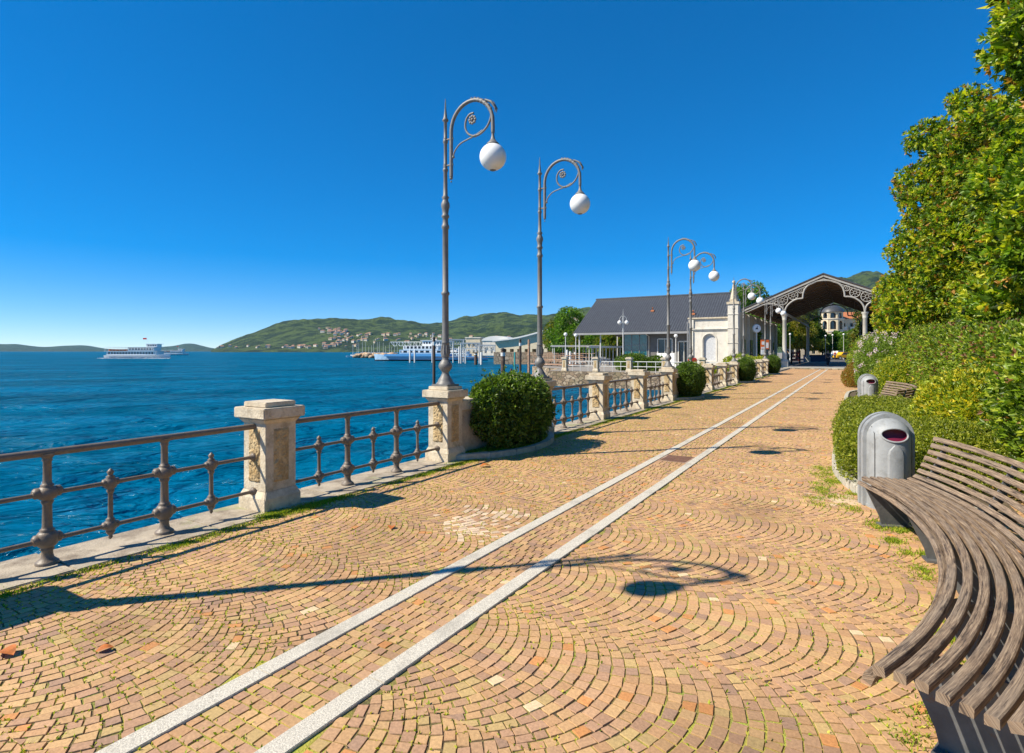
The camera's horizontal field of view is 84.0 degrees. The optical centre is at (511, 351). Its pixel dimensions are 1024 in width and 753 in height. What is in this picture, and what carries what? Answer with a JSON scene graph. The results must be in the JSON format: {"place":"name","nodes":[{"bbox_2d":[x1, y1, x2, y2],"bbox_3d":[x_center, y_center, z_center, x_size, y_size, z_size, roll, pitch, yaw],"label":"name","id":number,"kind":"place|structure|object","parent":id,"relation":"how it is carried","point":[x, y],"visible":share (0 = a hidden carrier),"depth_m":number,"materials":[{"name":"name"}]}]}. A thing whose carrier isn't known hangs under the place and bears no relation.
{"place":"outdoors","nodes":[
{"label":"outdoors","id":0,"kind":"place"},
{"bbox_2d":[0,343,214,351],"bbox_3d":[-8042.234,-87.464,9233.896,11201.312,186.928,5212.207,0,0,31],"label":"hills","id":1,"kind":"structure","parent":0,"point":[189,347],"depth_m":7312.61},
{"bbox_2d":[0,352,660,561],"bbox_3d":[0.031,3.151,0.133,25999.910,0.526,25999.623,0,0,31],"label":"water","id":2,"kind":"structure","parent":0,"point":[48,400],"depth_m":26.89,"materials":[{"name":"liquid"}]},
{"bbox_2d":[103,338,170,357],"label":"passenger ferry","id":3,"kind":"object","parent":2,"relation":"on","point":[151,351],"visible":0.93,"depth_m":233.53,"materials":[{"name":"white paint"}]},
{"bbox_2d":[164,346,188,354],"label":"passenger ferry","id":4,"kind":"object","parent":2,"relation":"on","point":[178,352],"visible":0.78,"depth_m":458.14,"materials":[{"name":"white paint"}]},
{"bbox_2d":[352,352,397,357],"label":"breakwater","id":5,"kind":"object","parent":2,"relation":"in","point":[364,355],"visible":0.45,"depth_m":251.60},
{"bbox_2d":[374,333,457,360],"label":"car ferry","id":6,"kind":"object","parent":2,"relation":"on","point":[424,352],"visible":0.78,"depth_m":175.21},
{"bbox_2d":[432,337,435,383],"bbox_3d":[-5.210,1.519,38.000,0.230,4.962,0.230,0,0,31],"label":"mooring post","id":7,"kind":"object","parent":2,"relation":"in","point":[433,342],"visible":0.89,"depth_m":37.91,"materials":[{"name":"brown wood"}]},
{"bbox_2d":[431,341,453,362],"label":"boarding gantry","id":8,"kind":"object","parent":2,"relation":"in","point":[452,346],"visible":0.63,"depth_m":150.16,"materials":[{"name":"white metal"}]},
{"bbox_2d":[450,348,487,359],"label":"car ferry","id":9,"kind":"object","parent":2,"relation":"on","point":[468,354],"visible":0.41,"depth_m":186.12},
{"bbox_2d":[460,343,480,363],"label":"boarding gantry","id":10,"kind":"object","parent":2,"relation":"in","point":[461,348],"visible":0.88,"depth_m":139.89,"materials":[{"name":"white metal"}]},
{"bbox_2d":[527,355,584,371],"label":"jetty","id":11,"kind":"object","parent":2,"relation":"in","point":[558,359],"visible":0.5,"depth_m":64.32,"materials":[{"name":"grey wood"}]},
{"bbox_2d":[534,353,594,365],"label":"jetty","id":12,"kind":"object","parent":2,"relation":"in","point":[564,353],"visible":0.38,"depth_m":78.17,"materials":[{"name":"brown wood"}]},
{"bbox_2d":[211,312,534,351],"bbox_3d":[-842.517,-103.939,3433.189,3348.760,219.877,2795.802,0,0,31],"label":"hills","id":13,"kind":"structure","parent":0,"point":[277,336],"depth_m":2454.29,"materials":[{"name":"plant"}]},
{"bbox_2d":[465,337,484,356],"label":"harbour building","id":14,"kind":"structure","parent":0,"point":[473,340],"depth_m":235.04,"materials":[{"name":"beige paint"}]},
{"bbox_2d":[0,0,1019,348],"label":"sky","id":15,"kind":"structure","parent":0,"point":[207,173],"materials":[{"name":"blue"}]},
{"bbox_2d":[0,369,1023,752],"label":"paving","id":16,"kind":"structure","parent":0,"point":[736,581],"depth_m":3.90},
{"bbox_2d":[0,644,16,654],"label":"dry leaf","id":17,"kind":"object","parent":16,"relation":"on","point":[10,649],"visible":1,"depth_m":3.37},
{"bbox_2d":[0,375,981,752],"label":"edge grass","id":18,"kind":"structure","parent":16,"relation":"on","point":[824,491],"depth_m":6.01,"materials":[{"name":"plant"}]},
{"bbox_2d":[0,379,1021,752],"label":"joint weeds","id":19,"kind":"object","parent":16,"relation":"on","point":[464,573],"visible":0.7,"depth_m":4.64,"materials":[{"name":"green plant"}]},
{"bbox_2d":[658,455,694,462],"bbox_3d":[2.753,1.805,9.505,0.480,0.030,0.600,0,0,31],"label":"drain cover","id":20,"kind":"object","parent":16,"relation":"on","point":[677,458],"visible":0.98,"depth_m":9.50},
{"bbox_2d":[840,359,856,386],"bbox_3d":[18.205,1.133,29.795,1.731,1.426,5.070,0,0,31],"label":"rusty shrub","id":21,"kind":"object","parent":16,"relation":"on","point":[847,376],"visible":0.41,"depth_m":28.58,"materials":[{"name":"orange plant"}]},
{"bbox_2d":[857,374,877,396],"bbox_3d":[11.243,1.256,17.912,0.547,1.088,0.493,0,0,16],"label":"litter bin","id":22,"kind":"object","parent":16,"relation":"on","point":[867,384],"visible":0.62,"depth_m":17.82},
{"bbox_2d":[852,330,904,384],"bbox_3d":[16.223,0.366,24.603,2.678,2.958,9.233,0,0,31],"label":"flowering shrub","id":23,"kind":"object","parent":16,"relation":"on","point":[870,351],"visible":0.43,"depth_m":22.15,"materials":[{"name":"green plant"}]},
{"bbox_2d":[858,411,914,508],"bbox_3d":[4.350,1.256,6.561,0.547,1.088,0.493,0,0,16],"label":"litter bin","id":24,"kind":"object","parent":16,"relation":"on","point":[886,444],"visible":0.7,"depth_m":6.46,"materials":[{"name":"metal"}]},
{"bbox_2d":[887,445,903,478],"bbox_3d":[4.287,1.401,6.342,0.163,0.701,0.037,0,0,16],"label":"door","id":25,"kind":"structure","parent":24,"relation":"in","point":[895,457],"depth_m":6.33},
{"bbox_2d":[860,381,916,398],"bbox_3d":[9.975,1.343,15.081,1.261,0.914,4.821,0,0,31],"label":"curved bench","id":26,"kind":"object","parent":16,"relation":"on","point":[908,394],"visible":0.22,"depth_m":16.06,"materials":[{"name":"brown wood"}]},
{"bbox_2d":[868,350,980,398],"bbox_3d":[11.848,0.878,15.744,2.413,1.916,10.788,0,0,23],"label":"yellow green shrub","id":27,"kind":"object","parent":16,"relation":"on","point":[889,369],"visible":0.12,"depth_m":18.52,"materials":[{"name":"green plant"}]},
{"bbox_2d":[832,447,1018,522],"bbox_3d":[6.669,1.747,9.938,1.808,0.145,8.586,0,0,31],"label":"hedge bed","id":28,"kind":"object","parent":16,"relation":"on","point":[852,485],"visible":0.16,"depth_m":7.29,"materials":[{"name":"stone"}]},
{"bbox_2d":[829,392,1021,495],"bbox_3d":[6.822,1.307,9.772,2.352,0.976,7.158,0,0,31],"label":"hedge","id":29,"kind":"object","parent":28,"relation":"on","point":[849,418],"visible":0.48,"depth_m":7.51,"materials":[{"name":"green plant"}]},
{"bbox_2d":[857,436,1023,752],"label":"curved bench","id":30,"kind":"object","parent":16,"relation":"on","point":[974,703],"visible":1,"depth_m":3.06,"materials":[{"name":"brown wood"}]},
{"bbox_2d":[908,354,1022,469],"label":"golden shrub","id":31,"kind":"object","parent":16,"relation":"on","point":[949,396],"visible":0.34,"depth_m":8.22,"materials":[{"name":"yellow plant"}]},
{"bbox_2d":[504,307,590,351],"bbox_3d":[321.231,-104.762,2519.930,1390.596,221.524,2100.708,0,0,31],"label":"hills","id":32,"kind":"structure","parent":0,"point":[519,327],"depth_m":2004.54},
{"bbox_2d":[532,366,843,389],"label":"quay","id":33,"kind":"structure","parent":0,"point":[565,378],"depth_m":48.18,"materials":[{"name":"stone"}]},
{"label":"seawall","id":34,"kind":"structure","parent":33,"relation":"attached to","visible":0},
{"bbox_2d":[0,369,789,592],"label":"ledge","id":35,"kind":"object","parent":34,"relation":"on","point":[21,571],"visible":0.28,"depth_m":5.68,"materials":[{"name":"stone"}]},
{"bbox_2d":[0,424,255,566],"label":"iron railing","id":36,"kind":"object","parent":35,"relation":"on","point":[47,538],"visible":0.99,"depth_m":5.18,"materials":[{"name":"metal"}]},
{"bbox_2d":[234,399,304,512],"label":"stone pillar","id":37,"kind":"structure","parent":35,"relation":"on","point":[270,470],"depth_m":6.45,"materials":[{"name":"stone"}]},
{"bbox_2d":[296,401,439,485],"bbox_3d":[-1.960,1.304,8.036,0.169,0.972,3.054,0,0,31],"label":"iron railing","id":38,"kind":"object","parent":35,"relation":"on","point":[347,468],"visible":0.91,"depth_m":7.84,"materials":[{"name":"metal"}]},
{"bbox_2d":[422,386,467,462],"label":"stone pillar","id":39,"kind":"structure","parent":35,"relation":"on","point":[445,436],"depth_m":9.27,"materials":[{"name":"stone"}]},
{"bbox_2d":[432,97,505,386],"bbox_3d":[-0.682,-1.811,9.200,1.312,4.770,0.424,0,0,31],"label":"street lamp","id":40,"kind":"object","parent":39,"relation":"on","point":[492,156],"visible":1,"depth_m":9.38,"materials":[{"name":"metal"}]},
{"bbox_2d":[462,396,507,451],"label":"parapet wall","id":41,"kind":"structure","parent":35,"relation":"on","point":[470,440],"depth_m":9.81,"materials":[{"name":"stone"}]},
{"bbox_2d":[456,431,553,460],"bbox_3d":[0.157,1.746,10.622,0.794,0.148,3.383,0,0,31],"label":"planting bed","id":42,"kind":"object","parent":35,"relation":"on","point":[485,452],"visible":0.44,"depth_m":9.87,"materials":[{"name":"stone"}]},
{"bbox_2d":[468,363,559,449],"bbox_3d":[-0.021,1.019,10.510,1.384,1.601,2.421,0,0,31],"label":"round bush","id":43,"kind":"object","parent":42,"relation":"on","point":[528,409],"visible":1,"depth_m":9.97,"materials":[{"name":"green plant"}]},
{"bbox_2d":[541,378,556,433],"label":"stone pillar","id":44,"kind":"structure","parent":35,"relation":"on","point":[550,382],"depth_m":12.25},
{"bbox_2d":[534,157,589,377],"bbox_3d":[1.030,-1.811,12.048,1.312,4.770,0.424,0,0,30],"label":"street lamp","id":45,"kind":"object","parent":44,"relation":"on","point":[579,202],"visible":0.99,"depth_m":12.23,"materials":[{"name":"metal"}]},
{"bbox_2d":[552,382,596,427],"bbox_3d":[1.454,1.304,13.716,0.169,0.972,3.054,0,0,31],"label":"iron railing","id":46,"kind":"object","parent":35,"relation":"on","point":[580,413],"visible":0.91,"depth_m":13.70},
{"bbox_2d":[585,373,611,419],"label":"stone pillar","id":47,"kind":"structure","parent":35,"relation":"on","point":[600,402],"depth_m":14.95,"materials":[{"name":"stone"}]},
{"bbox_2d":[609,377,637,414],"bbox_3d":[3.162,1.304,16.556,0.169,0.972,3.054,0,0,31],"label":"iron railing","id":48,"kind":"object","parent":35,"relation":"on","point":[614,393],"visible":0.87,"depth_m":16.54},
{"bbox_2d":[628,369,649,408],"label":"stone pillar","id":49,"kind":"structure","parent":35,"relation":"on","point":[640,384],"depth_m":17.79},
{"bbox_2d":[647,374,667,404],"bbox_3d":[4.869,1.304,19.397,0.169,0.972,3.054,0,0,31],"label":"iron railing","id":50,"kind":"object","parent":35,"relation":"on","point":[650,397],"visible":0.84,"depth_m":19.51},
{"bbox_2d":[659,367,677,400],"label":"stone pillar","id":51,"kind":"structure","parent":35,"relation":"on","point":[669,388],"depth_m":20.62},
{"bbox_2d":[663,237,700,366],"bbox_3d":[6.143,-1.811,20.554,1.312,4.770,0.424,0,0,32],"label":"street lamp","id":52,"kind":"object","parent":51,"relation":"on","point":[694,264],"visible":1,"depth_m":20.74,"materials":[{"name":"metal"}]},
{"bbox_2d":[675,394,704,399],"bbox_3d":[6.987,1.746,21.983,0.794,0.148,3.383,0,0,31],"label":"planting bed","id":53,"kind":"object","parent":35,"relation":"on","point":[699,396],"visible":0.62,"depth_m":21.15,"materials":[{"name":"grey stone"}]},
{"bbox_2d":[675,358,707,396],"bbox_3d":[6.877,1.027,22.052,1.314,1.585,2.179,0,0,31],"label":"round bush","id":54,"kind":"object","parent":53,"relation":"on","point":[691,380],"visible":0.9,"depth_m":21.43,"materials":[{"name":"green plant"}]},
{"bbox_2d":[701,364,714,389],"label":"stone pillar","id":55,"kind":"structure","parent":35,"relation":"on","point":[709,373],"depth_m":26.27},
{"bbox_2d":[713,367,721,386],"bbox_3d":[9.991,1.304,27.918,0.169,0.972,3.054,0,0,31],"label":"iron railing","id":56,"kind":"object","parent":35,"relation":"on","point":[715,375],"visible":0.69,"depth_m":28.25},
{"bbox_2d":[716,362,728,385],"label":"stone pillar","id":57,"kind":"structure","parent":35,"relation":"on","point":[723,371],"depth_m":29.14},
{"bbox_2d":[728,361,739,382],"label":"stone pillar","id":58,"kind":"structure","parent":35,"relation":"on","point":[734,369],"depth_m":31.97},
{"bbox_2d":[731,278,755,361],"bbox_3d":[12.986,-1.811,31.938,1.312,4.770,0.424,0,0,29],"label":"street lamp","id":59,"kind":"object","parent":58,"relation":"on","point":[751,295],"visible":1,"depth_m":32.10,"materials":[{"name":"metal"}]},
{"bbox_2d":[738,380,754,382],"bbox_3d":[13.816,1.746,33.344,0.794,0.148,3.383,0,0,31],"label":"planting bed","id":60,"kind":"object","parent":35,"relation":"on","point":[746,381],"visible":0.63,"depth_m":32.40,"materials":[{"name":"grey stone"}]},
{"bbox_2d":[737,355,757,380],"bbox_3d":[13.701,0.996,33.339,1.314,1.649,2.179,0,0,31],"label":"round bush","id":61,"kind":"object","parent":60,"relation":"on","point":[748,369],"visible":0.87,"depth_m":32.78,"materials":[{"name":"green plant"}]},
{"bbox_2d":[762,359,769,374],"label":"stone pillar","id":62,"kind":"structure","parent":35,"relation":"on","point":[766,361],"depth_m":43.32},
{"bbox_2d":[763,297,781,358],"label":"street lamp","id":63,"kind":"object","parent":62,"relation":"on","point":[778,310],"visible":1,"depth_m":43.47,"materials":[{"name":"metal"}]},
{"bbox_2d":[535,353,842,374],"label":"quay paving","id":64,"kind":"structure","parent":0,"point":[587,367],"depth_m":59.45,"materials":[{"name":"stone"}]},
{"bbox_2d":[482,336,511,355],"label":"harbour building","id":65,"kind":"structure","parent":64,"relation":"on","point":[487,341],"depth_m":225.79,"materials":[{"name":"white paint"}]},
{"bbox_2d":[492,329,550,351],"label":"harbour hall","id":66,"kind":"structure","parent":64,"relation":"on","point":[510,344],"depth_m":215.91,"materials":[{"name":"beige paint"}]},
{"bbox_2d":[494,352,590,363],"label":"harbour wall","id":67,"kind":"structure","parent":64,"relation":"on","point":[509,357],"depth_m":131.69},
{"bbox_2d":[542,317,574,358],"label":"leafy tree","id":68,"kind":"object","parent":64,"relation":"on","point":[550,324],"visible":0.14,"depth_m":127.05,"materials":[{"name":"green plant"}]},
{"bbox_2d":[543,306,584,356],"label":"leafy tree","id":69,"kind":"object","parent":64,"relation":"on","point":[562,324],"visible":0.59,"depth_m":115.89,"materials":[{"name":"green plant"}]},
{"bbox_2d":[550,345,599,363],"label":"landing shelter","id":70,"kind":"object","parent":64,"relation":"on","point":[562,346],"visible":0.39,"depth_m":77.95,"materials":[{"name":"white metal"}]},
{"bbox_2d":[567,325,587,359],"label":"leafy tree","id":71,"kind":"object","parent":64,"relation":"on","point":[572,340],"visible":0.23,"depth_m":106.87,"materials":[{"name":"green plant"}]},
{"bbox_2d":[580,335,614,358],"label":"leafy tree","id":72,"kind":"object","parent":64,"relation":"on","point":[588,339],"visible":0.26,"depth_m":102.47,"materials":[{"name":"green plant"}]},
{"bbox_2d":[587,346,622,364],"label":"landing shelter","id":73,"kind":"object","parent":64,"relation":"on","point":[606,347],"visible":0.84,"depth_m":68.26,"materials":[{"name":"white metal"}]},
{"bbox_2d":[591,335,622,360],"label":"leafy tree","id":74,"kind":"object","parent":64,"relation":"on","point":[608,340],"visible":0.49,"depth_m":98.20,"materials":[{"name":"green plant"}]},
{"bbox_2d":[614,352,665,370],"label":"quay shrub","id":75,"kind":"object","parent":64,"relation":"on","point":[651,360],"visible":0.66,"depth_m":49.18,"materials":[{"name":"green plant"}]},
{"bbox_2d":[573,292,741,366],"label":"station building","id":76,"kind":"structure","parent":64,"relation":"on","point":[644,329],"depth_m":65.64,"materials":[{"name":"tile"}]},
{"bbox_2d":[659,339,671,352],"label":"window","id":77,"kind":"structure","parent":76,"relation":"in","point":[662,343],"depth_m":63.78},
{"bbox_2d":[679,342,686,363],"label":"door","id":78,"kind":"structure","parent":76,"relation":"in","point":[682,345],"depth_m":62.78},
{"bbox_2d":[687,280,740,365],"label":"white pavilion","id":79,"kind":"structure","parent":64,"relation":"on","point":[712,339],"depth_m":58.48,"materials":[{"name":"paint"}]},
{"bbox_2d":[721,352,762,363],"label":"pavilion shrub","id":80,"kind":"object","parent":64,"relation":"on","point":[727,359],"visible":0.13,"depth_m":50.50,"materials":[{"name":"green plant"}]},
{"bbox_2d":[729,283,756,315],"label":"leafy tree","id":81,"kind":"object","parent":64,"relation":"on","point":[740,296],"visible":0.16,"depth_m":116.03,"materials":[{"name":"green plant"}]},
{"bbox_2d":[742,280,771,313],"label":"leafy tree","id":82,"kind":"object","parent":64,"relation":"on","point":[762,289],"visible":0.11,"depth_m":123.71,"materials":[{"name":"green plant"}]},
{"bbox_2d":[740,312,776,356],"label":"station side hall","id":83,"kind":"structure","parent":64,"relation":"on","point":[750,321],"depth_m":68.10,"materials":[{"name":"beige paint"}]},
{"bbox_2d":[753,315,795,345],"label":"leafy tree","id":84,"kind":"object","parent":64,"relation":"on","point":[779,333],"visible":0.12,"depth_m":110.26,"materials":[{"name":"green plant"}]},
{"bbox_2d":[781,362,842,368],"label":"platform step","id":85,"kind":"object","parent":64,"relation":"on","point":[808,367],"visible":0.14,"depth_m":57.55,"materials":[{"name":"stone"}]},
{"bbox_2d":[788,362,847,367],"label":"platform floor","id":86,"kind":"structure","parent":85,"relation":"on","point":[824,364],"depth_m":70.41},
{"bbox_2d":[790,350,800,363],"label":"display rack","id":87,"kind":"object","parent":86,"relation":"on","point":[795,354],"visible":1,"depth_m":75.85,"materials":[{"name":"grey metal"}]},
{"bbox_2d":[803,355,829,361],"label":"dark counter","id":88,"kind":"object","parent":86,"relation":"on","point":[817,358],"visible":0.72,"depth_m":89.70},
{"bbox_2d":[741,273,900,366],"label":"station canopy","id":89,"kind":"object","parent":64,"relation":"on","point":[813,294],"visible":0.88,"depth_m":65.39,"materials":[{"name":"metal"}]},
{"bbox_2d":[854,314,902,341],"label":"leafy tree","id":90,"kind":"object","parent":64,"relation":"on","point":[870,326],"visible":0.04,"depth_m":84.24,"materials":[{"name":"green plant"}]},
{"bbox_2d":[688,251,719,361],"bbox_3d":[7.855,-1.811,23.402,1.312,4.770,0.424,0,0,31],"label":"street lamp","id":91,"kind":"object","parent":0,"point":[714,275],"visible":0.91,"depth_m":23.59,"materials":[{"name":"metal"}]},
{"bbox_2d":[742,283,763,356],"bbox_3d":[14.685,-1.811,34.763,1.312,4.770,0.424,0,0,31],"label":"street lamp","id":92,"kind":"object","parent":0,"point":[760,300],"visible":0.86,"depth_m":34.95,"materials":[{"name":"metal"}]},
{"bbox_2d":[769,300,785,354],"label":"street lamp","id":93,"kind":"object","parent":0,"point":[783,313],"visible":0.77,"depth_m":46.30,"materials":[{"name":"metal"}]},
{"bbox_2d":[792,358,848,361],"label":"road","id":94,"kind":"structure","parent":0,"point":[837,360],"depth_m":104.28,"materials":[{"name":"asphalt"}]},
{"bbox_2d":[781,316,821,358],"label":"leafy tree","id":95,"kind":"object","parent":94,"relation":"on","point":[800,331],"visible":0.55,"depth_m":116.22,"materials":[{"name":"green plant"}]},
{"bbox_2d":[804,309,830,354],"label":"leafy tree","id":96,"kind":"object","parent":94,"relation":"on","point":[818,325],"visible":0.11,"depth_m":125.70,"materials":[{"name":"green plant"}]},
{"bbox_2d":[812,331,833,354],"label":"round tree","id":97,"kind":"object","parent":94,"relation":"on","point":[829,347],"visible":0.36,"depth_m":127.22,"materials":[{"name":"green plant"}]},
{"bbox_2d":[829,330,840,358],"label":"round tree","id":98,"kind":"object","parent":94,"relation":"on","point":[836,333],"visible":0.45,"depth_m":129.37,"materials":[{"name":"green plant"}]},
{"bbox_2d":[836,331,847,351],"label":"round tree","id":99,"kind":"object","parent":94,"relation":"on","point":[839,343],"visible":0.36,"depth_m":125.90,"materials":[{"name":"green plant"}]},
{"bbox_2d":[847,311,867,347],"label":"leafy tree","id":100,"kind":"object","parent":94,"relation":"on","point":[851,337],"visible":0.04,"depth_m":93.16,"materials":[{"name":"green plant"}]},
{"bbox_2d":[788,304,860,356],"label":"hotel","id":101,"kind":"structure","parent":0,"point":[836,317],"depth_m":163.34,"materials":[{"name":"beige paint"}]},
{"bbox_2d":[777,271,904,352],"bbox_3d":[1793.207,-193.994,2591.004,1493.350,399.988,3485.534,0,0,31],"label":"hills","id":102,"kind":"structure","parent":0,"point":[868,278],"depth_m":2147.91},
{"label":"ground","id":103,"kind":"structure","parent":0,"visible":0},
{"bbox_2d":[95,369,820,752],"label":"granite strip","id":104,"kind":"object","parent":103,"relation":"on","point":[179,717],"visible":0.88,"depth_m":3.58,"materials":[{"name":"stone"}]},
{"bbox_2d":[254,369,827,752],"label":"granite strip","id":105,"kind":"object","parent":103,"relation":"on","point":[294,737],"visible":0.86,"depth_m":3.58,"materials":[{"name":"stone"}]},
{"bbox_2d":[845,332,874,368],"bbox_3d":[25.364,0.154,39.345,3.537,3.443,21.104,0,0,38],"label":"shrub","id":106,"kind":"object","parent":103,"relation":"on","point":[849,356],"visible":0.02,"depth_m":33.47,"materials":[{"name":"green plant"}]},
{"bbox_2d":[869,81,1016,338],"bbox_3d":[19.928,-4.616,23.695,8.474,12.853,8.693,0,0,-19],"label":"magnolia tree","id":107,"kind":"object","parent":103,"relation":"on","point":[931,269],"visible":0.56,"depth_m":23.01,"materials":[{"name":"green plant"}]},
{"bbox_2d":[893,308,1023,397],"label":"tall hedge","id":108,"kind":"object","parent":103,"relation":"on","point":[928,339],"visible":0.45,"depth_m":13.02,"materials":[{"name":"green plant"}]},
{"bbox_2d":[947,211,996,333],"bbox_3d":[15.816,-2.689,15.008,6.530,9.000,5.970,0,0,2],"label":"magnolia tree","id":109,"kind":"object","parent":103,"relation":"on","point":[954,315],"visible":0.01,"depth_m":16.78,"materials":[{"name":"green plant"}]},
{"bbox_2d":[951,0,1023,335],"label":"magnolia tree","id":110,"kind":"object","parent":103,"relation":"on","point":[1001,226],"visible":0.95,"depth_m":10.59,"materials":[{"name":"green plant"}]},
{"bbox_2d":[965,322,1023,493],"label":"broadleaf shrub","id":111,"kind":"object","parent":103,"relation":"on","point":[1005,407],"visible":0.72,"depth_m":6.86,"materials":[{"name":"green plant"}]},
{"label":"planting bed","id":112,"kind":"object","parent":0,"visible":0},
{"bbox_2d":[767,353,781,372],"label":"round bush","id":113,"kind":"object","parent":112,"relation":"on","point":[774,364],"visible":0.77,"depth_m":44.13,"materials":[{"name":"green plant"}]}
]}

